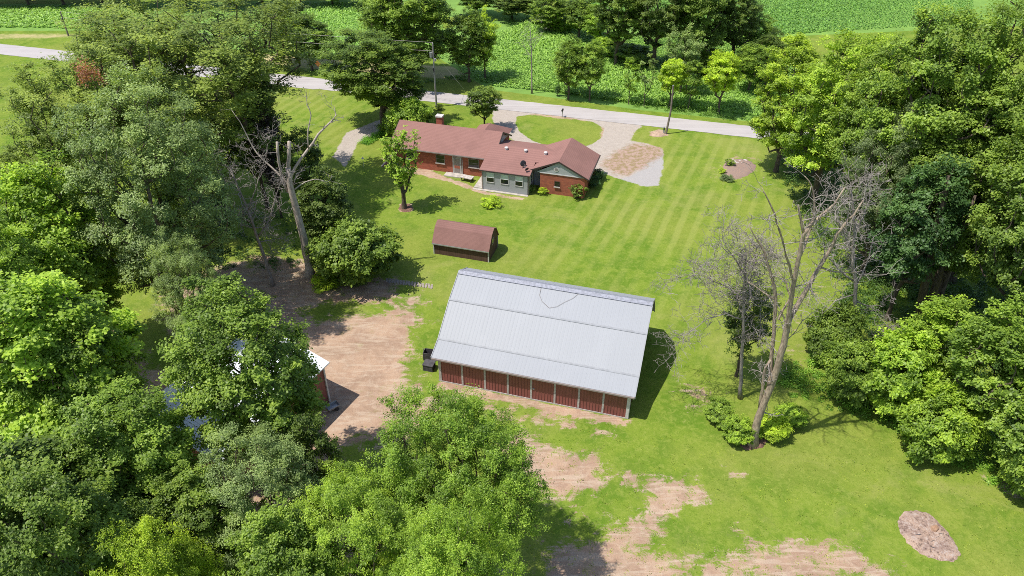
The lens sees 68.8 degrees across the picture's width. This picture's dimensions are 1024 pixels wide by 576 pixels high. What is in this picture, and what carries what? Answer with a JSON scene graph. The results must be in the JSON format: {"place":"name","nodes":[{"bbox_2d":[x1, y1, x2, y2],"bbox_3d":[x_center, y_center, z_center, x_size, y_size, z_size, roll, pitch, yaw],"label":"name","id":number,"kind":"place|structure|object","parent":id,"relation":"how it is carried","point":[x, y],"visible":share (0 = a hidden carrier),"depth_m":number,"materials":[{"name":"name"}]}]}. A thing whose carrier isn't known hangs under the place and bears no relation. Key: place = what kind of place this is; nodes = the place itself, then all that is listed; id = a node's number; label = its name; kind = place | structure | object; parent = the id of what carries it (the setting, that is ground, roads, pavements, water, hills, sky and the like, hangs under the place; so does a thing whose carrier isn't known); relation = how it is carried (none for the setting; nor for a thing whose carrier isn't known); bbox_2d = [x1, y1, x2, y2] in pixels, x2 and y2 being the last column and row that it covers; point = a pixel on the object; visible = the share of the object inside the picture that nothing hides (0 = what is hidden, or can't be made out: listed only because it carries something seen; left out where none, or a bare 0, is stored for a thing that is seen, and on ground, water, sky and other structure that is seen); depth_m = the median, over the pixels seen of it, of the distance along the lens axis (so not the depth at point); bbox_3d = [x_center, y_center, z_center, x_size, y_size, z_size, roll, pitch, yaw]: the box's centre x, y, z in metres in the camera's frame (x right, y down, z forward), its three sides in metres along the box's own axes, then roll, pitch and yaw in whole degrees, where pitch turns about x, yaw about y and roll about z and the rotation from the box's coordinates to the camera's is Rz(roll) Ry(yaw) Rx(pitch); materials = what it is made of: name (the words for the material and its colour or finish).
{"place":"outdoors","nodes":[
{"label":"outdoors","id":0,"kind":"place"},
{"bbox_2d":[0,44,808,139],"bbox_3d":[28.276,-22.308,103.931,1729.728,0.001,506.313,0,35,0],"label":"road","id":1,"kind":"structure","parent":0,"point":[573,112],"depth_m":109.21,"materials":[{"name":"asphalt"}]},
{"bbox_2d":[389,114,600,197],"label":"house","id":2,"kind":"structure","parent":0,"point":[494,158],"depth_m":89.87,"materials":[{"name":"red brick"}]},
{"bbox_2d":[0,0,1023,575],"bbox_3d":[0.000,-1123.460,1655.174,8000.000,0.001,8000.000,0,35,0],"label":"ground","id":3,"kind":"structure","parent":0,"point":[638,218],"depth_m":66.72,"materials":[{"name":"green plant"}]},
{"bbox_2d":[0,210,48,382],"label":"broadleaf tree","id":4,"kind":"object","parent":3,"relation":"on","point":[15,243],"visible":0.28,"depth_m":51.13,"materials":[{"name":"green plant"}]},
{"bbox_2d":[0,144,58,222],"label":"broadleaf tree","id":5,"kind":"object","parent":3,"relation":"on","point":[6,156],"visible":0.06,"depth_m":68.24,"materials":[{"name":"green plant"}]},
{"bbox_2d":[0,146,121,303],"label":"broadleaf tree","id":6,"kind":"object","parent":3,"relation":"on","point":[49,239],"visible":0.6,"depth_m":55.27,"materials":[{"name":"green plant"}]},
{"bbox_2d":[0,50,132,225],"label":"broadleaf tree","id":7,"kind":"object","parent":3,"relation":"on","point":[34,130],"visible":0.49,"depth_m":70.84,"materials":[{"name":"green plant"}]},
{"bbox_2d":[0,266,147,449],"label":"broadleaf tree","id":8,"kind":"object","parent":3,"relation":"on","point":[38,306],"visible":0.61,"depth_m":42.41,"materials":[{"name":"green plant"}]},
{"bbox_2d":[0,3,152,29],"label":"soybean crop","id":9,"kind":"object","parent":3,"relation":"on","point":[29,18],"visible":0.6,"depth_m":148.18,"materials":[{"name":"green plant"}]},
{"bbox_2d":[0,419,152,575],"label":"broadleaf tree","id":10,"kind":"object","parent":3,"relation":"on","point":[18,452],"visible":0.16,"depth_m":36.27,"materials":[{"name":"green plant"}]},
{"bbox_2d":[1,313,152,449],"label":"broadleaf tree","id":11,"kind":"object","parent":3,"relation":"on","point":[70,385],"visible":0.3,"depth_m":42.64,"materials":[{"name":"green plant"}]},
{"bbox_2d":[0,456,159,575],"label":"broadleaf tree","id":12,"kind":"object","parent":3,"relation":"on","point":[76,505],"visible":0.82,"depth_m":32.93,"materials":[{"name":"green plant"}]},
{"bbox_2d":[38,252,128,338],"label":"broadleaf tree","id":13,"kind":"object","parent":3,"relation":"on","point":[108,291],"visible":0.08,"depth_m":59.52,"materials":[{"name":"green plant"}]},
{"bbox_2d":[34,435,158,573],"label":"broadleaf tree","id":14,"kind":"object","parent":3,"relation":"on","point":[73,451],"visible":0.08,"depth_m":37.81,"materials":[{"name":"green plant"}]},
{"bbox_2d":[45,374,207,511],"bbox_3d":[-21.796,11.557,43.216,8.680,15.670,7.928,-13,38,-18],"label":"broadleaf tree","id":15,"kind":"object","parent":3,"relation":"on","point":[165,447],"visible":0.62,"depth_m":39.43,"materials":[{"name":"green plant"}]},
{"bbox_2d":[48,0,209,179],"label":"broadleaf tree","id":16,"kind":"object","parent":3,"relation":"on","point":[92,34],"visible":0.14,"depth_m":77.74,"materials":[{"name":"green plant"}]},
{"bbox_2d":[46,56,249,319],"bbox_3d":[-28.634,-5.706,60.335,13.595,24.313,13.406,-27,43,-33],"label":"broadleaf tree","id":17,"kind":"object","parent":3,"relation":"on","point":[202,212],"visible":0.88,"depth_m":56.43,"materials":[{"name":"green plant"}]},
{"bbox_2d":[73,513,227,575],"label":"broadleaf tree","id":18,"kind":"object","parent":3,"relation":"on","point":[167,562],"visible":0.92,"depth_m":34.23,"materials":[{"name":"green plant"}]},
{"bbox_2d":[40,0,321,212],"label":"broadleaf tree","id":19,"kind":"object","parent":3,"relation":"on","point":[218,49],"visible":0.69,"depth_m":71.59,"materials":[{"name":"green plant"}]},
{"bbox_2d":[143,226,233,342],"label":"broadleaf tree","id":20,"kind":"object","parent":3,"relation":"on","point":[172,294],"visible":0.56,"depth_m":54.75,"materials":[{"name":"green plant"}]},
{"bbox_2d":[70,210,312,342],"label":"undergrowth","id":21,"kind":"object","parent":3,"relation":"on","point":[288,259],"visible":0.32,"depth_m":78.05,"materials":[{"name":"green plant"}]},
{"bbox_2d":[127,459,258,575],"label":"broadleaf tree","id":22,"kind":"object","parent":3,"relation":"on","point":[180,485],"visible":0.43,"depth_m":38.68,"materials":[{"name":"green plant"}]},
{"bbox_2d":[151,164,235,267],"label":"broadleaf tree","id":23,"kind":"object","parent":3,"relation":"on","point":[229,251],"visible":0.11,"depth_m":67.88,"materials":[{"name":"green plant"}]},
{"bbox_2d":[143,333,330,485],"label":"garage","id":24,"kind":"structure","parent":3,"relation":"on","point":[323,384],"depth_m":54.88,"materials":[{"name":"grey metal"}]},
{"bbox_2d":[152,270,329,499],"bbox_3d":[-15.828,7.215,46.931,8.976,18.552,9.827,6,36,8],"label":"broadleaf tree","id":25,"kind":"object","parent":3,"relation":"on","point":[201,368],"visible":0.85,"depth_m":42.64,"materials":[{"name":"green plant"}]},
{"bbox_2d":[192,117,300,286],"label":"dead tree","id":26,"kind":"object","parent":3,"relation":"on","point":[270,276],"visible":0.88,"depth_m":67.08,"materials":[{"name":"wood"}]},
{"bbox_2d":[215,54,281,208],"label":"broadleaf tree","id":27,"kind":"object","parent":3,"relation":"on","point":[268,107],"visible":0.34,"depth_m":77.79,"materials":[{"name":"green plant"}]},
{"bbox_2d":[187,420,325,575],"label":"broadleaf tree","id":28,"kind":"object","parent":3,"relation":"on","point":[279,479],"visible":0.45,"depth_m":39.63,"materials":[{"name":"green plant"}]},
{"bbox_2d":[244,96,285,217],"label":"broadleaf tree","id":29,"kind":"object","parent":3,"relation":"on","point":[267,170],"visible":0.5,"depth_m":78.48,"materials":[{"name":"green plant"}]},
{"bbox_2d":[220,88,343,279],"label":"dead tree","id":30,"kind":"object","parent":3,"relation":"on","point":[290,189],"visible":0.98,"depth_m":67.98,"materials":[{"name":"wood"}]},
{"bbox_2d":[222,492,352,575],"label":"broadleaf tree","id":31,"kind":"object","parent":3,"relation":"on","point":[266,533],"visible":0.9,"depth_m":34.70,"materials":[{"name":"green plant"}]},
{"bbox_2d":[272,125,328,199],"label":"broadleaf tree","id":32,"kind":"object","parent":3,"relation":"on","point":[308,160],"visible":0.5,"depth_m":78.10,"materials":[{"name":"green plant"}]},
{"bbox_2d":[279,12,335,70],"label":"broadleaf tree","id":33,"kind":"object","parent":3,"relation":"on","point":[313,44],"visible":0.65,"depth_m":118.38,"materials":[{"name":"green plant"}]},
{"bbox_2d":[285,411,348,521],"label":"broadleaf tree","id":34,"kind":"object","parent":3,"relation":"on","point":[311,435],"visible":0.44,"depth_m":43.66,"materials":[{"name":"green plant"}]},
{"bbox_2d":[288,164,353,240],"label":"broadleaf tree","id":35,"kind":"object","parent":3,"relation":"on","point":[337,206],"visible":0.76,"depth_m":72.50,"materials":[{"name":"green plant"}]},
{"bbox_2d":[252,1,446,57],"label":"corn crop","id":36,"kind":"object","parent":3,"relation":"on","point":[326,8],"visible":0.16,"depth_m":146.54,"materials":[{"name":"green plant"}]},
{"bbox_2d":[277,459,424,575],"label":"broadleaf tree","id":37,"kind":"object","parent":3,"relation":"on","point":[375,533],"visible":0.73,"depth_m":35.97,"materials":[{"name":"green plant"}]},
{"bbox_2d":[302,211,403,289],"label":"bush","id":38,"kind":"object","parent":3,"relation":"on","point":[356,251],"visible":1,"depth_m":69.38,"materials":[{"name":"green plant"}]},
{"bbox_2d":[310,26,430,125],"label":"broadleaf tree","id":39,"kind":"object","parent":3,"relation":"on","point":[377,90],"visible":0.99,"depth_m":97.23,"materials":[{"name":"green plant"}]},
{"bbox_2d":[377,125,422,208],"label":"broadleaf tree","id":40,"kind":"object","parent":3,"relation":"on","point":[398,173],"visible":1,"depth_m":81.28,"materials":[{"name":"green plant"}]},
{"bbox_2d":[348,0,457,73],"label":"broadleaf tree","id":41,"kind":"object","parent":3,"relation":"on","point":[434,12],"visible":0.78,"depth_m":109.78,"materials":[{"name":"green plant"}]},
{"bbox_2d":[381,96,434,133],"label":"bush","id":42,"kind":"object","parent":3,"relation":"on","point":[411,108],"visible":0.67,"depth_m":97.94,"materials":[{"name":"green plant"}]},
{"bbox_2d":[355,380,552,570],"bbox_3d":[-3.130,12.084,42.401,9.834,15.906,10.016,-19,40,-25],"label":"broadleaf tree","id":43,"kind":"object","parent":3,"relation":"on","point":[515,477],"visible":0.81,"depth_m":39.17,"materials":[{"name":"green plant"}]},
{"bbox_2d":[387,485,529,575],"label":"broadleaf tree","id":44,"kind":"object","parent":3,"relation":"on","point":[427,551],"visible":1,"depth_m":32.62,"materials":[{"name":"green plant"}]},
{"bbox_2d":[432,219,498,261],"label":"shed","id":45,"kind":"structure","parent":3,"relation":"on","point":[466,240],"depth_m":76.28,"materials":[{"name":"brown wood"}]},
{"bbox_2d":[444,5,497,81],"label":"broadleaf tree","id":46,"kind":"object","parent":3,"relation":"on","point":[467,52],"visible":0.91,"depth_m":113.65,"materials":[{"name":"green plant"}]},
{"bbox_2d":[464,4,500,79],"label":"broadleaf tree","id":47,"kind":"object","parent":3,"relation":"on","point":[490,32],"visible":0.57,"depth_m":114.95,"materials":[{"name":"green plant"}]},
{"bbox_2d":[463,85,502,123],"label":"broadleaf tree","id":48,"kind":"object","parent":3,"relation":"on","point":[486,103],"visible":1,"depth_m":99.77,"materials":[{"name":"green plant"}]},
{"bbox_2d":[491,0,530,19],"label":"broadleaf tree","id":49,"kind":"object","parent":3,"relation":"on","point":[511,7],"visible":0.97,"depth_m":142.64,"materials":[{"name":"green plant"}]},
{"bbox_2d":[431,267,654,418],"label":"barn","id":50,"kind":"structure","parent":3,"relation":"on","point":[516,336],"depth_m":59.77,"materials":[{"name":"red metal"}]},
{"bbox_2d":[509,375,529,397],"bbox_3d":[0.599,7.760,59.519,1.765,2.260,0.076,10,36,13],"label":"door panel","id":51,"kind":"structure","parent":50,"relation":"in","point":[519,386],"depth_m":59.57,"materials":[{"name":"wood"}]},
{"bbox_2d":[532,380,553,402],"bbox_3d":[2.449,8.067,59.085,1.765,2.260,0.064,10,36,13],"label":"door panel","id":52,"kind":"structure","parent":50,"relation":"in","point":[544,391],"depth_m":59.12,"materials":[{"name":"wood"}]},
{"bbox_2d":[555,384,577,407],"bbox_3d":[4.296,8.381,58.643,1.765,2.260,0.076,10,36,13],"label":"door panel","id":53,"kind":"structure","parent":50,"relation":"in","point":[565,395],"depth_m":58.67,"materials":[{"name":"wood"}]},
{"bbox_2d":[579,389,602,411],"bbox_3d":[6.146,8.689,58.210,1.765,2.260,0.064,10,36,13],"label":"door panel","id":54,"kind":"structure","parent":50,"relation":"in","point":[589,400],"depth_m":58.24,"materials":[{"name":"wood"}]},
{"bbox_2d":[603,394,626,416],"bbox_3d":[7.993,9.003,57.767,1.765,2.260,0.076,10,36,13],"label":"door panel","id":55,"kind":"structure","parent":50,"relation":"in","point":[613,405],"depth_m":57.81,"materials":[{"name":"red metal"}]},
{"bbox_2d":[527,0,567,30],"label":"broadleaf tree","id":56,"kind":"object","parent":3,"relation":"on","point":[556,13],"visible":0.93,"depth_m":135.54,"materials":[{"name":"green plant"}]},
{"bbox_2d":[552,33,589,99],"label":"broadleaf tree","id":57,"kind":"object","parent":3,"relation":"on","point":[568,75],"visible":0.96,"depth_m":108.56,"materials":[{"name":"green plant"}]},
{"bbox_2d":[559,0,595,38],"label":"broadleaf tree","id":58,"kind":"object","parent":3,"relation":"on","point":[571,5],"visible":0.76,"depth_m":131.92,"materials":[{"name":"green plant"}]},
{"bbox_2d":[577,38,609,101],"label":"broadleaf tree","id":59,"kind":"object","parent":3,"relation":"on","point":[588,77],"visible":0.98,"depth_m":107.73,"materials":[{"name":"green plant"}]},
{"bbox_2d":[444,68,754,121],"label":"roadside weeds","id":60,"kind":"object","parent":3,"relation":"on","point":[564,87],"visible":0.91,"depth_m":111.98,"materials":[{"name":"green plant"}]},
{"bbox_2d":[590,0,652,66],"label":"broadleaf tree","id":61,"kind":"object","parent":3,"relation":"on","point":[600,10],"visible":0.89,"depth_m":117.71,"materials":[{"name":"green plant"}]},
{"bbox_2d":[448,18,799,115],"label":"corn crop","id":62,"kind":"object","parent":3,"relation":"on","point":[509,39],"visible":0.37,"depth_m":120.47,"materials":[{"name":"green plant"}]},
{"bbox_2d":[612,42,660,66],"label":"bush","id":63,"kind":"object","parent":3,"relation":"on","point":[639,52],"visible":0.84,"depth_m":122.96,"materials":[{"name":"green plant"}]},
{"bbox_2d":[629,0,692,66],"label":"broadleaf tree","id":64,"kind":"object","parent":3,"relation":"on","point":[659,29],"visible":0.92,"depth_m":115.55,"materials":[{"name":"green plant"}]},
{"bbox_2d":[657,58,689,107],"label":"broadleaf tree","id":65,"kind":"object","parent":3,"relation":"on","point":[671,79],"visible":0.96,"depth_m":105.96,"materials":[{"name":"green plant"}]},
{"bbox_2d":[663,22,706,94],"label":"broadleaf tree","id":66,"kind":"object","parent":3,"relation":"on","point":[688,54],"visible":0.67,"depth_m":109.03,"materials":[{"name":"green plant"}]},
{"bbox_2d":[679,59,706,109],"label":"broadleaf tree","id":67,"kind":"object","parent":3,"relation":"on","point":[691,91],"visible":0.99,"depth_m":106.10,"materials":[{"name":"green plant"}]},
{"bbox_2d":[671,0,734,55],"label":"broadleaf tree","id":68,"kind":"object","parent":3,"relation":"on","point":[707,30],"visible":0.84,"depth_m":115.07,"materials":[{"name":"green plant"}]},
{"bbox_2d":[702,394,735,428],"bbox_3d":[16.151,9.609,57.455,2.468,2.019,3.316,-24,42,-29],"label":"bush","id":69,"kind":"object","parent":3,"relation":"on","point":[719,410],"visible":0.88,"depth_m":57.12,"materials":[{"name":"green plant"}]},
{"bbox_2d":[701,48,744,111],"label":"broadleaf tree","id":70,"kind":"object","parent":3,"relation":"on","point":[731,69],"visible":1,"depth_m":103.76,"materials":[{"name":"green plant"}]},
{"bbox_2d":[711,0,765,53],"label":"broadleaf tree","id":71,"kind":"object","parent":3,"relation":"on","point":[748,26],"visible":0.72,"depth_m":117.45,"materials":[{"name":"green plant"}]},
{"bbox_2d":[723,159,755,179],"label":"flower bed","id":72,"kind":"object","parent":3,"relation":"on","point":[739,170],"visible":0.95,"depth_m":93.20,"materials":[{"name":"soil"}]},
{"bbox_2d":[717,413,762,445],"bbox_3d":[17.066,10.559,55.765,3.350,2.472,2.494,-10,36,-13],"label":"bush","id":73,"kind":"object","parent":3,"relation":"on","point":[736,437],"visible":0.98,"depth_m":55.15,"materials":[{"name":"green plant"}]},
{"bbox_2d":[648,205,834,399],"bbox_3d":[16.155,1.887,54.942,12.651,17.701,8.301,0,35,0],"label":"dead tree","id":74,"kind":"object","parent":3,"relation":"on","point":[741,263],"visible":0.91,"depth_m":53.07,"materials":[{"name":"wood"}]},
{"bbox_2d":[720,264,781,377],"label":"broadleaf tree","id":75,"kind":"object","parent":3,"relation":"on","point":[733,327],"visible":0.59,"depth_m":57.94,"materials":[{"name":"green plant"}]},
{"bbox_2d":[735,41,770,92],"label":"broadleaf tree","id":76,"kind":"object","parent":3,"relation":"on","point":[750,75],"visible":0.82,"depth_m":110.78,"materials":[{"name":"green plant"}]},
{"bbox_2d":[751,411,794,443],"bbox_3d":[19.691,10.365,56.286,2.763,2.179,2.959,-23,41,-29],"label":"bush","id":77,"kind":"object","parent":3,"relation":"on","point":[775,428],"visible":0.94,"depth_m":55.59,"materials":[{"name":"green plant"}]},
{"bbox_2d":[574,0,973,33],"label":"soybean crop","id":78,"kind":"object","parent":3,"relation":"on","point":[784,24],"visible":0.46,"depth_m":149.58,"materials":[{"name":"green plant"}]},
{"bbox_2d":[747,32,834,172],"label":"broadleaf tree","id":79,"kind":"object","parent":3,"relation":"on","point":[773,75],"visible":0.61,"depth_m":85.75,"materials":[{"name":"green plant"}]},
{"bbox_2d":[773,401,809,427],"bbox_3d":[21.365,9.779,57.213,2.781,2.046,2.597,-4,36,-5],"label":"bush","id":80,"kind":"object","parent":3,"relation":"on","point":[796,415],"visible":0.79,"depth_m":56.68,"materials":[{"name":"green plant"}]},
{"bbox_2d":[736,157,908,447],"bbox_3d":[18.384,1.716,49.542,12.572,24.193,5.673,-15,38,-20],"label":"dead tree","id":81,"kind":"object","parent":3,"relation":"on","point":[772,377],"visible":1,"depth_m":47.91,"materials":[{"name":"wood"}]},
{"bbox_2d":[801,300,868,359],"bbox_3d":[26.980,3.656,62.383,4.928,6.556,5.277,0,35,0],"label":"bush","id":82,"kind":"object","parent":3,"relation":"on","point":[849,323],"visible":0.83,"depth_m":60.96,"materials":[{"name":"green plant"}]},
{"bbox_2d":[776,25,911,206],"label":"broadleaf tree","id":83,"kind":"object","parent":3,"relation":"on","point":[811,143],"visible":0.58,"depth_m":77.53,"materials":[{"name":"green plant"}]},
{"bbox_2d":[794,145,899,340],"bbox_3d":[27.422,-2.152,58.739,10.748,19.937,6.039,0,35,0],"label":"dead tree","id":84,"kind":"object","parent":3,"relation":"on","point":[851,248],"visible":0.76,"depth_m":57.37,"materials":[{"name":"wood"}]},
{"bbox_2d":[814,338,890,408],"bbox_3d":[26.460,6.600,58.108,5.856,6.721,5.469,27,43,32],"label":"bush","id":85,"kind":"object","parent":3,"relation":"on","point":[839,359],"visible":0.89,"depth_m":56.78,"materials":[{"name":"green plant"}]},
{"bbox_2d":[831,100,933,275],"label":"broadleaf tree","id":86,"kind":"object","parent":3,"relation":"on","point":[873,211],"visible":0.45,"depth_m":66.71,"materials":[{"name":"green plant"}]},
{"bbox_2d":[822,34,962,217],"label":"broadleaf tree","id":87,"kind":"object","parent":3,"relation":"on","point":[848,118],"visible":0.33,"depth_m":70.99,"materials":[{"name":"green plant"}]},
{"bbox_2d":[776,147,1023,400],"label":"undergrowth","id":88,"kind":"object","parent":3,"relation":"on","point":[975,294],"visible":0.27,"depth_m":72.49,"materials":[{"name":"green plant"}]},
{"bbox_2d":[776,350,1023,497],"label":"undergrowth","id":89,"kind":"object","parent":3,"relation":"on","point":[791,374],"visible":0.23,"depth_m":59.86,"materials":[{"name":"green plant"}]},
{"bbox_2d":[862,321,943,418],"bbox_3d":[29.635,6.243,57.497,6.402,8.083,8.600,5,36,7],"label":"bush","id":90,"kind":"object","parent":3,"relation":"on","point":[912,375],"visible":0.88,"depth_m":55.15,"materials":[{"name":"green plant"}]},
{"bbox_2d":[867,152,976,321],"bbox_3d":[34.106,-3.752,63.622,7.752,17.213,7.330,0,35,0],"label":"broadleaf tree","id":91,"kind":"object","parent":3,"relation":"on","point":[895,250],"visible":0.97,"depth_m":60.99,"materials":[{"name":"green plant"}]},
{"bbox_2d":[898,510,960,561],"bbox_3d":[27.400,16.284,49.453,3.377,0.230,4.130,0,35,0],"label":"burn pile","id":92,"kind":"object","parent":3,"relation":"on","point":[912,524],"visible":1,"depth_m":49.23,"materials":[{"name":"brown soil"}]},
{"bbox_2d":[851,0,1023,243],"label":"broadleaf tree","id":93,"kind":"object","parent":3,"relation":"on","point":[978,53],"visible":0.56,"depth_m":62.08,"materials":[{"name":"green plant"}]},
{"bbox_2d":[893,376,992,465],"bbox_3d":[30.840,9.648,53.939,6.279,6.560,5.864,-5,36,-6],"label":"bush","id":94,"kind":"object","parent":3,"relation":"on","point":[951,433],"visible":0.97,"depth_m":52.66,"materials":[{"name":"green plant"}]},
{"bbox_2d":[888,292,1000,382],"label":"broadleaf tree","id":95,"kind":"object","parent":3,"relation":"on","point":[934,316],"visible":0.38,"depth_m":56.24,"materials":[{"name":"green plant"}]},
{"bbox_2d":[892,82,1023,323],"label":"broadleaf tree","id":96,"kind":"object","parent":3,"relation":"on","point":[940,278],"visible":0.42,"depth_m":60.78,"materials":[{"name":"green plant"}]},
{"bbox_2d":[933,0,1023,284],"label":"broadleaf tree","id":97,"kind":"object","parent":3,"relation":"on","point":[1015,82],"visible":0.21,"depth_m":60.60,"materials":[{"name":"green plant"}]},
{"bbox_2d":[935,288,1023,420],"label":"broadleaf tree","id":98,"kind":"object","parent":3,"relation":"on","point":[1001,338],"visible":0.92,"depth_m":51.01,"materials":[{"name":"green plant"}]},
{"bbox_2d":[963,118,1023,325],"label":"broadleaf tree","id":99,"kind":"object","parent":3,"relation":"on","point":[1011,234],"visible":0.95,"depth_m":56.48,"materials":[{"name":"green plant"}]},
{"bbox_2d":[980,365,1023,476],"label":"broadleaf tree","id":100,"kind":"object","parent":3,"relation":"on","point":[1012,431],"visible":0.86,"depth_m":49.60,"materials":[{"name":"green plant"}]},
{"bbox_2d":[996,415,1023,496],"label":"bush","id":101,"kind":"object","parent":3,"relation":"on","point":[1011,469],"visible":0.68,"depth_m":49.87,"materials":[{"name":"green plant"}]},
{"bbox_2d":[370,411,1023,575],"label":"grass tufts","id":102,"kind":"object","parent":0,"point":[744,506],"visible":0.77,"depth_m":51.31,"materials":[{"name":"green plant"}]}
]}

